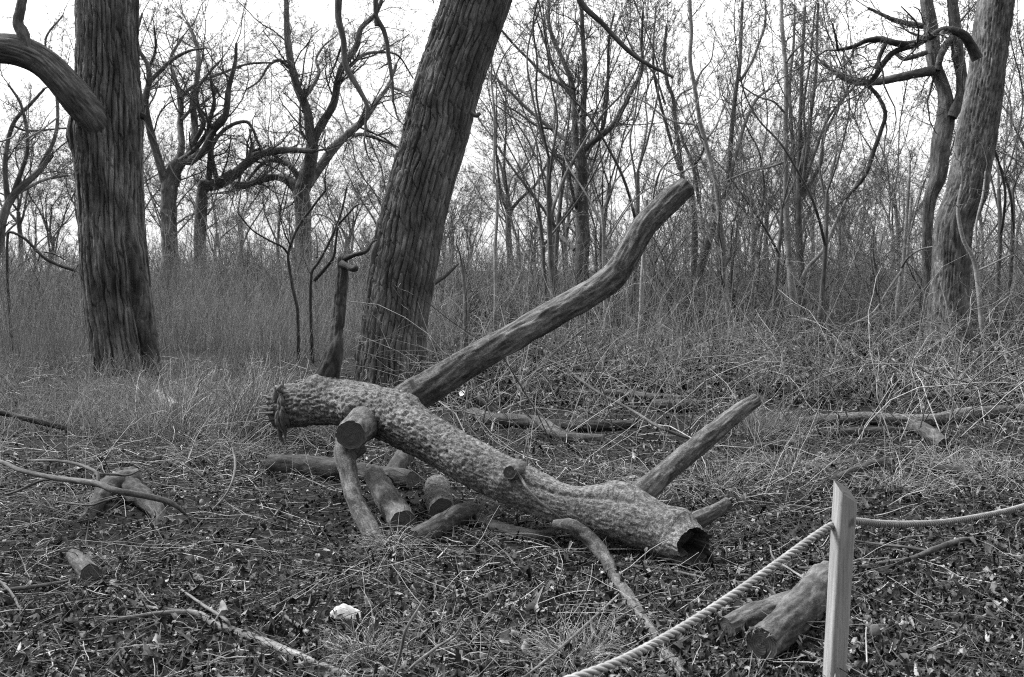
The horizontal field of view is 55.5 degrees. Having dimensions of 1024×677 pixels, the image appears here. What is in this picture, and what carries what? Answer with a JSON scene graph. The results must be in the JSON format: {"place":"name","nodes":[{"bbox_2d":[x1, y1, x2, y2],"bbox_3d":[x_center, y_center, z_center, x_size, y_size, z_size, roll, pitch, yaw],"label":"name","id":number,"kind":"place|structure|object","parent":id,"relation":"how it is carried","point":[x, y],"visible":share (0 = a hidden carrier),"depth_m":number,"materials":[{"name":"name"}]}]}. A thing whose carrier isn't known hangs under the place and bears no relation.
{"place":"outdoors","nodes":[
{"label":"outdoors","id":0,"kind":"place"},
{"bbox_2d":[0,271,1023,676],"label":"ground","id":1,"kind":"structure","parent":0,"point":[366,495],"depth_m":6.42,"materials":[{"name":"plant"}]},
{"bbox_2d":[0,81,73,274],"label":"bare tree","id":2,"kind":"object","parent":1,"relation":"on","point":[19,220],"visible":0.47,"depth_m":55.37,"materials":[{"name":"grey plant"}]},
{"bbox_2d":[0,0,74,255],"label":"tree","id":3,"kind":"object","parent":1,"relation":"on","point":[24,185],"visible":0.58,"depth_m":25.97,"materials":[{"name":"grey plant"}]},
{"bbox_2d":[0,136,76,277],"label":"bare tree","id":4,"kind":"object","parent":1,"relation":"on","point":[61,195],"visible":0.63,"depth_m":50.63,"materials":[{"name":"grey plant"}]},
{"bbox_2d":[5,231,78,354],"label":"tree","id":5,"kind":"object","parent":1,"relation":"on","point":[38,252],"visible":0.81,"depth_m":17.01,"materials":[{"name":"grey plant"}]},
{"bbox_2d":[0,0,164,377],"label":"tree","id":6,"kind":"object","parent":1,"relation":"on","point":[97,92],"visible":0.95,"depth_m":13.89,"materials":[{"name":"grey plant"}]},
{"bbox_2d":[65,549,99,581],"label":"log","id":7,"kind":"object","parent":1,"relation":"on","point":[81,563],"visible":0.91,"depth_m":4.87,"materials":[{"name":"wood"}]},
{"bbox_2d":[0,459,186,514],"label":"fallen branch","id":8,"kind":"object","parent":1,"relation":"on","point":[97,482],"visible":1,"depth_m":5.62,"materials":[{"name":"wood"}]},
{"bbox_2d":[43,88,196,229],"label":"bare tree","id":9,"kind":"object","parent":1,"relation":"on","point":[160,143],"visible":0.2,"depth_m":46.28,"materials":[{"name":"grey plant"}]},
{"bbox_2d":[78,466,167,524],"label":"logs","id":10,"kind":"object","parent":1,"relation":"on","point":[149,507],"visible":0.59,"depth_m":6.06,"materials":[{"name":"grey wood"}]},
{"bbox_2d":[23,354,251,412],"bbox_3d":[-4.044,0.448,11.447,3.017,0.592,3.077,0,4,0],"label":"grass tuft","id":11,"kind":"object","parent":1,"relation":"on","point":[119,388],"visible":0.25,"depth_m":11.21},
{"bbox_2d":[60,344,335,452],"bbox_3d":[-2.957,0.482,9.103,2.274,0.902,2.567,-2,5,-30],"label":"grass tuft","id":12,"kind":"object","parent":1,"relation":"on","point":[181,419],"visible":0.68,"depth_m":8.88,"materials":[{"name":"plant"}]},
{"bbox_2d":[106,578,347,675],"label":"fallen branch","id":13,"kind":"object","parent":1,"relation":"on","point":[192,612],"visible":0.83,"depth_m":4.21,"materials":[{"name":"wood"}]},
{"bbox_2d":[136,417,331,471],"bbox_3d":[-2.284,0.803,8.330,1.824,0.380,1.832,-2,5,-24],"label":"grass tuft","id":14,"kind":"object","parent":1,"relation":"on","point":[239,451],"visible":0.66,"depth_m":8.20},
{"bbox_2d":[139,0,349,307],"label":"tree","id":15,"kind":"object","parent":1,"relation":"on","point":[169,184],"visible":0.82,"depth_m":34.69,"materials":[{"name":"grey plant"}]},
{"bbox_2d":[182,342,337,449],"bbox_3d":[-2.099,0.496,8.851,1.836,0.918,1.661,2,5,26],"label":"grass tuft","id":16,"kind":"object","parent":1,"relation":"on","point":[258,398],"visible":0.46,"depth_m":8.73,"materials":[{"name":"plant"}]},
{"bbox_2d":[170,20,358,300],"bbox_3d":[-9.443,-5.876,36.178,7.613,9.874,5.401,-4,6,-42],"label":"tree","id":17,"kind":"object","parent":1,"relation":"on","point":[201,191],"visible":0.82,"depth_m":35.35,"materials":[{"name":"grey plant"}]},
{"bbox_2d":[222,126,355,365],"bbox_3d":[-3.404,-1.339,15.272,1.830,3.912,1.543,0,4,0],"label":"tree","id":18,"kind":"object","parent":1,"relation":"on","point":[287,251],"visible":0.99,"depth_m":15.48,"materials":[{"name":"grey plant"}]},
{"bbox_2d":[218,149,359,269],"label":"bare tree","id":19,"kind":"object","parent":1,"relation":"on","point":[290,220],"visible":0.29,"depth_m":41.45,"materials":[{"name":"grey plant"}]},
{"bbox_2d":[227,2,374,285],"bbox_3d":[-8.563,-6.970,37.898,7.219,12.130,4.031,4,6,43],"label":"bare tree","id":20,"kind":"object","parent":1,"relation":"on","point":[262,201],"visible":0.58,"depth_m":37.36,"materials":[{"name":"grey plant"}]},
{"bbox_2d":[159,0,472,287],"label":"tree","id":21,"kind":"object","parent":1,"relation":"on","point":[309,179],"visible":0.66,"depth_m":36.84,"materials":[{"name":"grey plant"}]},
{"bbox_2d":[279,150,386,363],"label":"tree","id":22,"kind":"object","parent":1,"relation":"on","point":[328,264],"visible":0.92,"depth_m":15.98,"materials":[{"name":"grey plant"}]},
{"bbox_2d":[284,117,392,280],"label":"bare tree","id":23,"kind":"object","parent":1,"relation":"on","point":[340,203],"visible":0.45,"depth_m":50.11,"materials":[{"name":"grey plant"}]},
{"bbox_2d":[265,453,418,489],"bbox_3d":[-1.268,0.995,7.267,1.316,0.185,0.240,2,5,26],"label":"log","id":24,"kind":"object","parent":1,"relation":"on","point":[326,463],"visible":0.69,"depth_m":7.30,"materials":[{"name":"grey wood"}]},
{"bbox_2d":[270,606,440,676],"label":"grass tuft","id":25,"kind":"object","parent":1,"relation":"on","point":[350,654],"visible":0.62,"depth_m":3.96,"materials":[{"name":"plant"}]},
{"bbox_2d":[314,32,399,225],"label":"bare tree","id":26,"kind":"object","parent":1,"relation":"on","point":[371,145],"visible":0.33,"depth_m":60.27,"materials":[{"name":"grey plant"}]},
{"bbox_2d":[364,466,416,534],"bbox_3d":[-0.776,1.013,6.165,0.175,0.231,0.994,-1,4,-18],"label":"log","id":27,"kind":"object","parent":1,"relation":"on","point":[383,491],"visible":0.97,"depth_m":5.99,"materials":[{"name":"grey wood"}]},
{"bbox_2d":[334,134,457,215],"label":"bare tree","id":28,"kind":"object","parent":1,"relation":"on","point":[368,192],"visible":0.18,"depth_m":42.15,"materials":[{"name":"grey plant"}]},
{"bbox_2d":[342,510,449,563],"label":"grass tuft","id":29,"kind":"object","parent":1,"relation":"on","point":[384,543],"visible":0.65,"depth_m":5.41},
{"bbox_2d":[319,583,528,676],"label":"grass tuft","id":30,"kind":"object","parent":1,"relation":"on","point":[419,626],"visible":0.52,"depth_m":4.18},
{"bbox_2d":[424,474,453,517],"bbox_3d":[-0.474,1.036,6.297,0.187,0.196,0.602,0,4,-7],"label":"log","id":31,"kind":"object","parent":1,"relation":"on","point":[438,497],"visible":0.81,"depth_m":6.16,"materials":[{"name":"wood"}]},
{"bbox_2d":[405,501,479,545],"bbox_3d":[-0.395,1.101,5.807,0.149,0.148,0.760,2,5,23],"label":"log","id":32,"kind":"object","parent":1,"relation":"on","point":[459,514],"visible":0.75,"depth_m":5.69,"materials":[{"name":"grey wood"}]},
{"bbox_2d":[443,163,494,267],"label":"bare tree","id":33,"kind":"object","parent":1,"relation":"on","point":[461,206],"visible":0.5,"depth_m":52.92,"materials":[{"name":"grey plant"}]},
{"bbox_2d":[447,235,491,347],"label":"dead tree","id":34,"kind":"object","parent":1,"relation":"on","point":[466,307],"visible":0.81,"depth_m":17.96,"materials":[{"name":"grey plant"}]},
{"bbox_2d":[311,0,673,385],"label":"tree","id":35,"kind":"object","parent":1,"relation":"on","point":[456,60],"visible":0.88,"depth_m":13.03,"materials":[{"name":"grey plant"}]},
{"bbox_2d":[454,112,556,229],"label":"bare tree","id":36,"kind":"object","parent":1,"relation":"on","point":[485,167],"visible":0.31,"depth_m":61.80,"materials":[{"name":"grey plant"}]},
{"bbox_2d":[256,178,761,565],"bbox_3d":[-0.126,0.092,5.975,3.275,2.309,2.060,0,4,0],"label":"fallen tree","id":37,"kind":"object","parent":1,"relation":"on","point":[637,514],"visible":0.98,"depth_m":6.02,"materials":[{"name":"wood"}]},
{"bbox_2d":[0,208,1023,440],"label":"dry weeds","id":38,"kind":"object","parent":1,"relation":"on","point":[271,325],"visible":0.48,"depth_m":17.51,"materials":[{"name":"plant"}]},
{"bbox_2d":[0,137,1023,326],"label":"brushwood","id":39,"kind":"object","parent":1,"relation":"on","point":[858,280],"visible":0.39,"depth_m":27.86,"materials":[{"name":"plant"}]},
{"bbox_2d":[0,332,1023,676],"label":"twig litter","id":40,"kind":"object","parent":1,"relation":"on","point":[490,434],"visible":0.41,"depth_m":6.66,"materials":[{"name":"grey plant"}]},
{"bbox_2d":[1,169,1023,284],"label":"woodland","id":41,"kind":"object","parent":1,"relation":"on","point":[665,230],"visible":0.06,"depth_m":84.13,"materials":[{"name":"plant"}]},
{"bbox_2d":[473,512,553,542],"bbox_3d":[-0.023,1.135,5.805,0.635,0.087,0.167,4,6,42],"label":"log","id":42,"kind":"object","parent":1,"relation":"on","point":[498,525],"visible":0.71,"depth_m":5.69,"materials":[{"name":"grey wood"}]},
{"bbox_2d":[489,111,563,284],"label":"bare tree","id":43,"kind":"object","parent":1,"relation":"on","point":[515,195],"visible":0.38,"depth_m":57.75,"materials":[{"name":"grey plant"}]},
{"bbox_2d":[479,0,574,331],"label":"tree","id":44,"kind":"object","parent":1,"relation":"on","point":[497,208],"visible":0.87,"depth_m":21.47,"materials":[{"name":"grey plant"}]},
{"bbox_2d":[456,2,602,298],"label":"bare tree","id":45,"kind":"object","parent":1,"relation":"on","point":[504,167],"visible":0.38,"depth_m":41.76,"materials":[{"name":"grey plant"}]},
{"bbox_2d":[468,407,602,442],"bbox_3d":[0.178,0.849,9.614,0.372,0.161,1.920,-4,6,-40],"label":"log","id":46,"kind":"object","parent":1,"relation":"on","point":[523,421],"visible":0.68,"depth_m":9.63,"materials":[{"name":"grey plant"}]},
{"bbox_2d":[428,0,647,295],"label":"bare tree","id":47,"kind":"object","parent":1,"relation":"on","point":[540,163],"visible":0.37,"depth_m":31.23,"materials":[{"name":"grey plant"}]},
{"bbox_2d":[424,0,653,300],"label":"bare tree","id":48,"kind":"object","parent":1,"relation":"on","point":[538,209],"visible":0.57,"depth_m":26.98,"materials":[{"name":"grey plant"}]},
{"bbox_2d":[429,0,651,284],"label":"bare tree","id":49,"kind":"object","parent":1,"relation":"on","point":[560,201],"visible":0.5,"depth_m":28.77,"materials":[{"name":"grey plant"}]},
{"bbox_2d":[434,597,683,676],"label":"grass tuft","id":50,"kind":"object","parent":1,"relation":"on","point":[556,646],"visible":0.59,"depth_m":3.93,"materials":[{"name":"plant"}]},
{"bbox_2d":[477,0,678,318],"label":"tree","id":51,"kind":"object","parent":1,"relation":"on","point":[581,173],"visible":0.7,"depth_m":28.83,"materials":[{"name":"grey plant"}]},
{"bbox_2d":[547,418,635,431],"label":"log","id":52,"kind":"object","parent":1,"relation":"on","point":[593,424],"visible":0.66,"depth_m":9.46,"materials":[{"name":"wood"}]},
{"bbox_2d":[507,0,692,299],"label":"bare tree","id":53,"kind":"object","parent":1,"relation":"on","point":[550,209],"visible":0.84,"depth_m":24.24,"materials":[{"name":"grey plant"}]},
{"bbox_2d":[502,0,698,323],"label":"bare tree","id":54,"kind":"object","parent":1,"relation":"on","point":[636,175],"visible":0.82,"depth_m":25.97,"materials":[{"name":"grey plant"}]},
{"bbox_2d":[548,40,671,286],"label":"bare tree","id":55,"kind":"object","parent":1,"relation":"on","point":[566,188],"visible":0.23,"depth_m":48.76,"materials":[{"name":"grey plant"}]},
{"bbox_2d":[533,435,692,490],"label":"grass tuft","id":56,"kind":"object","parent":1,"relation":"on","point":[594,479],"visible":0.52,"depth_m":7.31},
{"bbox_2d":[563,58,672,311],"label":"bare tree","id":57,"kind":"object","parent":1,"relation":"on","point":[595,248],"visible":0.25,"depth_m":33.39,"materials":[{"name":"grey plant"}]},
{"bbox_2d":[552,518,689,676],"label":"fallen branch","id":58,"kind":"object","parent":1,"relation":"on","point":[588,537],"visible":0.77,"depth_m":5.05,"materials":[{"name":"wood"}]},
{"bbox_2d":[563,0,679,312],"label":"bare tree","id":59,"kind":"object","parent":1,"relation":"on","point":[609,190],"visible":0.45,"depth_m":31.31,"materials":[{"name":"grey plant"}]},
{"bbox_2d":[544,0,706,243],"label":"bare tree","id":60,"kind":"object","parent":1,"relation":"on","point":[625,138],"visible":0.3,"depth_m":35.13,"materials":[{"name":"grey plant"}]},
{"bbox_2d":[538,10,784,330],"bbox_3d":[3.405,-4.290,24.407,6.057,8.710,3.196,3,5,31],"label":"bare tree","id":61,"kind":"object","parent":1,"relation":"on","point":[602,224],"visible":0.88,"depth_m":23.90,"materials":[{"name":"grey plant"}]},
{"bbox_2d":[591,0,741,320],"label":"tree","id":62,"kind":"object","parent":1,"relation":"on","point":[672,95],"visible":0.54,"depth_m":28.47,"materials":[{"name":"grey plant"}]},
{"bbox_2d":[611,131,731,329],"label":"bare tree","id":63,"kind":"object","parent":1,"relation":"on","point":[673,246],"visible":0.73,"depth_m":23.27,"materials":[{"name":"grey plant"}]},
{"bbox_2d":[583,0,762,336],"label":"tree","id":64,"kind":"object","parent":1,"relation":"on","point":[699,127],"visible":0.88,"depth_m":21.46,"materials":[{"name":"grey plant"}]},
{"bbox_2d":[324,223,1023,474],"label":"bramble tangle","id":65,"kind":"object","parent":1,"relation":"on","point":[830,367],"visible":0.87,"depth_m":10.51,"materials":[{"name":"grey plant"}]},
{"bbox_2d":[607,133,741,320],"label":"bare tree","id":66,"kind":"object","parent":1,"relation":"on","point":[645,198],"visible":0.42,"depth_m":27.14,"materials":[{"name":"grey plant"}]},
{"bbox_2d":[622,0,752,342],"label":"bare tree","id":67,"kind":"object","parent":1,"relation":"on","point":[643,256],"visible":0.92,"depth_m":20.13,"materials":[{"name":"grey plant"}]},
{"bbox_2d":[642,114,779,321],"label":"bare tree","id":68,"kind":"object","parent":1,"relation":"on","point":[730,252],"visible":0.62,"depth_m":26.64,"materials":[{"name":"grey plant"}]},
{"bbox_2d":[590,431,839,523],"bbox_3d":[1.442,0.913,7.040,2.023,0.383,2.047,3,5,32],"label":"grass tuft","id":69,"kind":"object","parent":1,"relation":"on","point":[697,481],"visible":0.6,"depth_m":7.06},
{"bbox_2d":[651,100,787,334],"bbox_3d":[4.729,-2.426,21.763,2.961,5.469,3.585,0,4,1],"label":"bare tree","id":70,"kind":"object","parent":1,"relation":"on","point":[722,266],"visible":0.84,"depth_m":21.29,"materials":[{"name":"grey plant"}]},
{"bbox_2d":[634,10,809,298],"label":"bare tree","id":71,"kind":"object","parent":1,"relation":"on","point":[711,141],"visible":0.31,"depth_m":42.68,"materials":[{"name":"grey plant"}]},
{"bbox_2d":[657,0,806,310],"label":"bare tree","id":72,"kind":"object","parent":1,"relation":"on","point":[730,93],"visible":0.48,"depth_m":33.63,"materials":[{"name":"grey plant"}]},
{"bbox_2d":[690,0,815,321],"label":"tree","id":73,"kind":"object","parent":1,"relation":"on","point":[730,165],"visible":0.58,"depth_m":27.99,"materials":[{"name":"grey plant"}]},
{"bbox_2d":[667,0,839,331],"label":"bare tree","id":74,"kind":"object","parent":1,"relation":"on","point":[778,250],"visible":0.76,"depth_m":23.36,"materials":[{"name":"grey plant"}]},
{"bbox_2d":[686,92,825,290],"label":"bare tree","id":75,"kind":"object","parent":1,"relation":"on","point":[769,173],"visible":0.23,"depth_m":43.52,"materials":[{"name":"grey plant"}]},
{"bbox_2d":[681,390,856,444],"bbox_3d":[2.472,0.733,9.344,1.661,0.462,1.588,0,4,0],"label":"grass tuft","id":76,"kind":"object","parent":1,"relation":"on","point":[771,429],"visible":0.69,"depth_m":9.27,"materials":[{"name":"plant"}]},
{"bbox_2d":[717,561,828,659],"bbox_3d":[1.177,1.181,4.289,0.354,0.212,0.912,3,5,37],"label":"log","id":77,"kind":"object","parent":1,"relation":"on","point":[779,627],"visible":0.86,"depth_m":4.14,"materials":[{"name":"wood"}]},
{"bbox_2d":[709,35,856,295],"bbox_3d":[10.302,-6.696,38.792,6.775,11.383,3.783,-1,4,-18],"label":"bare tree","id":78,"kind":"object","parent":1,"relation":"on","point":[764,210],"visible":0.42,"depth_m":38.88,"materials":[{"name":"grey plant"}]},
{"bbox_2d":[693,0,887,338],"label":"bare tree","id":79,"kind":"object","parent":1,"relation":"on","point":[824,234],"visible":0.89,"depth_m":20.41,"materials":[{"name":"grey plant"}]},
{"bbox_2d":[733,109,849,288],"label":"bare tree","id":80,"kind":"object","parent":1,"relation":"on","point":[807,202],"visible":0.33,"depth_m":39.41,"materials":[{"name":"grey plant"}]},
{"bbox_2d":[697,0,887,328],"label":"tree","id":81,"kind":"object","parent":1,"relation":"on","point":[788,247],"visible":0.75,"depth_m":24.94,"materials":[{"name":"grey plant"}]},
{"bbox_2d":[692,423,903,485],"bbox_3d":[2.148,0.874,7.747,1.715,0.410,1.715,-3,5,-38],"label":"grass tuft","id":82,"kind":"object","parent":1,"relation":"on","point":[797,464],"visible":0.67,"depth_m":7.74,"materials":[{"name":"plant"}]},
{"bbox_2d":[755,0,899,322],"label":"tree","id":83,"kind":"object","parent":1,"relation":"on","point":[801,188],"visible":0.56,"depth_m":26.95,"materials":[{"name":"grey plant"}]},
{"bbox_2d":[822,479,856,676],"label":"wooden post","id":84,"kind":"object","parent":1,"relation":"on","point":[843,520],"visible":0.99,"depth_m":3.64,"materials":[{"name":"weathered wood"},{"name":"wood"}]},
{"bbox_2d":[564,503,1023,676],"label":"rope","id":85,"kind":"object","parent":84,"relation":"attached to","point":[634,653],"visible":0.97,"depth_m":3.32,"materials":[{"name":"fabric"}]},
{"bbox_2d":[777,124,906,261],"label":"bare tree","id":86,"kind":"object","parent":1,"relation":"on","point":[849,182],"visible":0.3,"depth_m":46.65,"materials":[{"name":"grey plant"}]},
{"bbox_2d":[820,427,913,437],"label":"log","id":87,"kind":"object","parent":1,"relation":"on","point":[849,431],"visible":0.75,"depth_m":9.19,"materials":[{"name":"wood"}]},
{"bbox_2d":[815,124,931,332],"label":"tree","id":88,"kind":"object","parent":1,"relation":"on","point":[901,273],"visible":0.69,"depth_m":23.96,"materials":[{"name":"grey plant"}]},
{"bbox_2d":[793,33,954,252],"bbox_3d":[14.880,-6.892,40.524,6.883,11.566,3.844,2,5,28],"label":"bare tree","id":89,"kind":"object","parent":1,"relation":"on","point":[860,138],"visible":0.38,"depth_m":39.80,"materials":[{"name":"grey plant"}]},
{"bbox_2d":[774,0,976,309],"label":"tree","id":90,"kind":"object","parent":1,"relation":"on","point":[943,128],"visible":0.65,"depth_m":23.82,"materials":[{"name":"grey plant"}]},
{"bbox_2d":[783,0,970,308],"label":"bare tree","id":91,"kind":"object","parent":1,"relation":"on","point":[902,105],"visible":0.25,"depth_m":36.98,"materials":[{"name":"grey plant"}]},
{"bbox_2d":[832,179,934,322],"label":"bare tree","id":92,"kind":"object","parent":1,"relation":"on","point":[890,250],"visible":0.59,"depth_m":27.58,"materials":[{"name":"grey plant"}]},
{"bbox_2d":[838,170,931,327],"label":"bare tree","id":93,"kind":"object","parent":1,"relation":"on","point":[877,290],"visible":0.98,"depth_m":23.57,"materials":[{"name":"grey plant"}]},
{"bbox_2d":[837,114,944,286],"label":"bare tree","id":94,"kind":"object","parent":1,"relation":"on","point":[902,175],"visible":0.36,"depth_m":48.09,"materials":[{"name":"grey plant"}]},
{"bbox_2d":[770,0,1014,345],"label":"tree","id":95,"kind":"object","parent":1,"relation":"on","point":[986,43],"visible":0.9,"depth_m":20.15,"materials":[{"name":"grey plant"}]},
{"bbox_2d":[793,435,1006,513],"bbox_3d":[2.653,0.908,6.819,1.482,0.393,1.516,0,4,0],"label":"grass tuft","id":96,"kind":"object","parent":1,"relation":"on","point":[905,482],"visible":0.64,"depth_m":6.86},
{"bbox_2d":[796,404,1023,426],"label":"log","id":97,"kind":"object","parent":1,"relation":"on","point":[862,416],"visible":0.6,"depth_m":9.81,"materials":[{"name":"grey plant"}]},
{"bbox_2d":[853,537,970,568],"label":"fallen branch","id":98,"kind":"object","parent":1,"relation":"on","point":[932,549],"visible":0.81,"depth_m":5.24,"materials":[{"name":"wood"}]},
{"bbox_2d":[907,419,951,449],"bbox_3d":[3.853,0.872,9.046,0.147,0.155,1.030,1,4,8],"label":"log","id":99,"kind":"object","parent":1,"relation":"on","point":[927,432],"visible":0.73,"depth_m":8.82,"materials":[{"name":"wood"}]},
{"bbox_2d":[841,419,1019,470],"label":"grass tuft","id":100,"kind":"object","parent":1,"relation":"on","point":[938,456],"visible":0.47,"depth_m":8.04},
{"bbox_2d":[869,424,1023,497],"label":"grass tuft","id":101,"kind":"object","parent":1,"relation":"on","point":[991,467],"visible":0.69,"depth_m":7.50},
{"bbox_2d":[897,19,1023,314],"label":"bare tree","id":102,"kind":"object","parent":1,"relation":"on","point":[919,196],"visible":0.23,"depth_m":32.08,"materials":[{"name":"grey plant"}]},
{"bbox_2d":[904,0,1023,327],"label":"bare tree","id":103,"kind":"object","parent":1,"relation":"on","point":[1001,217],"visible":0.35,"depth_m":24.77,"materials":[{"name":"grey plant"}]},
{"bbox_2d":[908,0,1023,320],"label":"bare tree","id":104,"kind":"object","parent":1,"relation":"on","point":[1011,193],"visible":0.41,"depth_m":27.53,"materials":[{"name":"grey plant"}]},
{"bbox_2d":[942,117,1023,352],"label":"tree","id":105,"kind":"object","parent":1,"relation":"on","point":[976,274],"visible":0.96,"depth_m":17.49,"materials":[{"name":"grey plant"}]},
{"bbox_2d":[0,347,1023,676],"bbox_3d":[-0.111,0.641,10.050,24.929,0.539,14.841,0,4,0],"label":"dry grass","id":106,"kind":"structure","parent":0,"point":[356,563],"depth_m":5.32,"materials":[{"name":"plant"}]},
{"bbox_2d":[0,0,1023,270],"label":"sky","id":107,"kind":"structure","parent":0,"point":[317,8],"materials":[{"name":"white"}]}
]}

